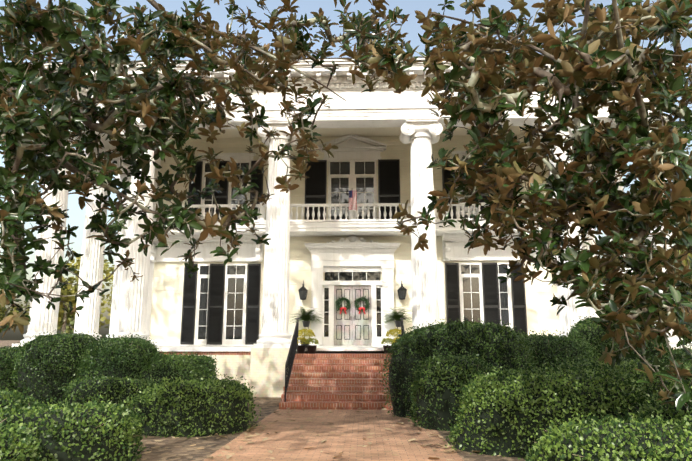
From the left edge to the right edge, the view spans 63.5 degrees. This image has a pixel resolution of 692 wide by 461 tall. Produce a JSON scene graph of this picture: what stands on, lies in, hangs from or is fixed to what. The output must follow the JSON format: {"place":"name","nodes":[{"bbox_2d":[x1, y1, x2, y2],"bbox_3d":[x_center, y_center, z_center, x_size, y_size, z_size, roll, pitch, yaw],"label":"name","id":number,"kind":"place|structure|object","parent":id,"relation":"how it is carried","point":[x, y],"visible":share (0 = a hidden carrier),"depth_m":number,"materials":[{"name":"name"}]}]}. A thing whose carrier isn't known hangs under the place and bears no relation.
{"place":"outdoors","nodes":[
{"label":"outdoors","id":0,"kind":"place"},
{"bbox_2d":[0,0,358,257],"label":"magnolia leaves","id":1,"kind":"object","parent":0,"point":[335,1],"visible":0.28,"depth_m":8.57,"materials":[{"name":"green plant"}]},
{"bbox_2d":[0,340,524,460],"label":"ground","id":2,"kind":"structure","parent":0,"point":[175,449],"depth_m":8.94,"materials":[{"name":"brown soil"}]},
{"bbox_2d":[137,408,500,459],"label":"fallen leaves","id":3,"kind":"object","parent":2,"relation":"on","point":[301,427],"visible":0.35,"depth_m":9.31,"materials":[{"name":"brown plant"}]},
{"bbox_2d":[0,237,691,333],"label":"tree leaves","id":4,"kind":"object","parent":2,"relation":"on","point":[107,270],"depth_m":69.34,"materials":[{"name":"green plant"}]},
{"bbox_2d":[0,314,691,460],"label":"bushes","id":5,"kind":"object","parent":2,"relation":"on","point":[469,393],"visible":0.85,"depth_m":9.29,"materials":[{"name":"green plant"}]},
{"bbox_2d":[203,409,463,460],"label":"house path","id":6,"kind":"structure","parent":0,"point":[352,428],"depth_m":9.41,"materials":[{"name":"brown brick"}]},
{"bbox_2d":[0,324,686,456],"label":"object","id":7,"kind":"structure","parent":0,"point":[392,396],"depth_m":8.06,"materials":[{"name":"plant"}]},
{"bbox_2d":[0,0,691,401],"bbox_3d":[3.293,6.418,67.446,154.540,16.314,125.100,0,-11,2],"label":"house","id":8,"kind":"structure","parent":0,"point":[512,98],"depth_m":7.55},
{"bbox_2d":[0,0,691,339],"label":"sky","id":9,"kind":"structure","parent":0,"point":[219,13],"materials":[{"name":"blue"}]},
{"bbox_2d":[0,0,691,409],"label":"tree leaves","id":10,"kind":"object","parent":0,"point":[60,36],"visible":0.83,"depth_m":7.13,"materials":[{"name":"green plant"}]},
{"bbox_2d":[297,321,400,353],"bbox_3d":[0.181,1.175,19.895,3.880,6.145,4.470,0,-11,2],"label":"plant pots","id":11,"kind":"object","parent":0,"point":[303,346],"visible":0.5,"depth_m":17.26,"materials":[{"name":"black ceramic"}]},
{"bbox_2d":[297,328,400,343],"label":"potted plants","id":12,"kind":"object","parent":11,"relation":"in","point":[315,341],"visible":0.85,"depth_m":17.60,"materials":[{"name":"plant"}]},
{"bbox_2d":[289,305,411,324],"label":"potted ferns","id":13,"kind":"object","parent":11,"relation":"in","point":[305,316],"visible":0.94,"depth_m":21.53,"materials":[{"name":"green plant"}]},
{"bbox_2d":[12,58,691,409],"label":"house","id":14,"kind":"structure","parent":0,"point":[382,105],"depth_m":21.98,"materials":[{"name":"white paint"}]},
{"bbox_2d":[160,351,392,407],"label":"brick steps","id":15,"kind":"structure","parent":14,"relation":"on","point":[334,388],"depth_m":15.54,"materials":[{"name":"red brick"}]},
{"bbox_2d":[335,296,369,311],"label":"wreaths","id":16,"kind":"object","parent":14,"relation":"attached to","point":[365,300],"visible":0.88,"depth_m":22.24,"materials":[{"name":"green plant"}]},
{"bbox_2d":[334,286,371,344],"bbox_3d":[0.264,3.376,22.269,1.500,2.340,0.058,0,-11,2],"label":"house door","id":17,"kind":"structure","parent":14,"relation":"attached to","point":[352,322],"depth_m":22.20,"materials":[{"name":"white wood"}]},
{"bbox_2d":[150,135,559,338],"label":"wall","id":18,"kind":"structure","parent":14,"relation":"attached to","point":[167,302],"depth_m":22.78,"materials":[{"name":"white paint"}]},
{"bbox_2d":[23,52,686,63],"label":"house roof","id":19,"kind":"structure","parent":14,"relation":"attached to","point":[293,59],"depth_m":18.78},
{"bbox_2d":[120,125,594,145],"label":"house ceiling","id":20,"kind":"structure","parent":14,"relation":"attached to","point":[363,132],"depth_m":23.24,"materials":[{"name":"white paint"}]},
{"bbox_2d":[198,348,691,396],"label":"foundation","id":21,"kind":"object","parent":14,"relation":"attached to","point":[261,371],"visible":0.02,"depth_m":17.48,"materials":[{"name":"white paint"}]},
{"bbox_2d":[349,190,356,209],"bbox_3d":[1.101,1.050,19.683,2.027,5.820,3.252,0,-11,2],"label":"house flag","id":22,"kind":"object","parent":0,"point":[354,199],"visible":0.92,"depth_m":21.62,"materials":[{"name":"fabric"}]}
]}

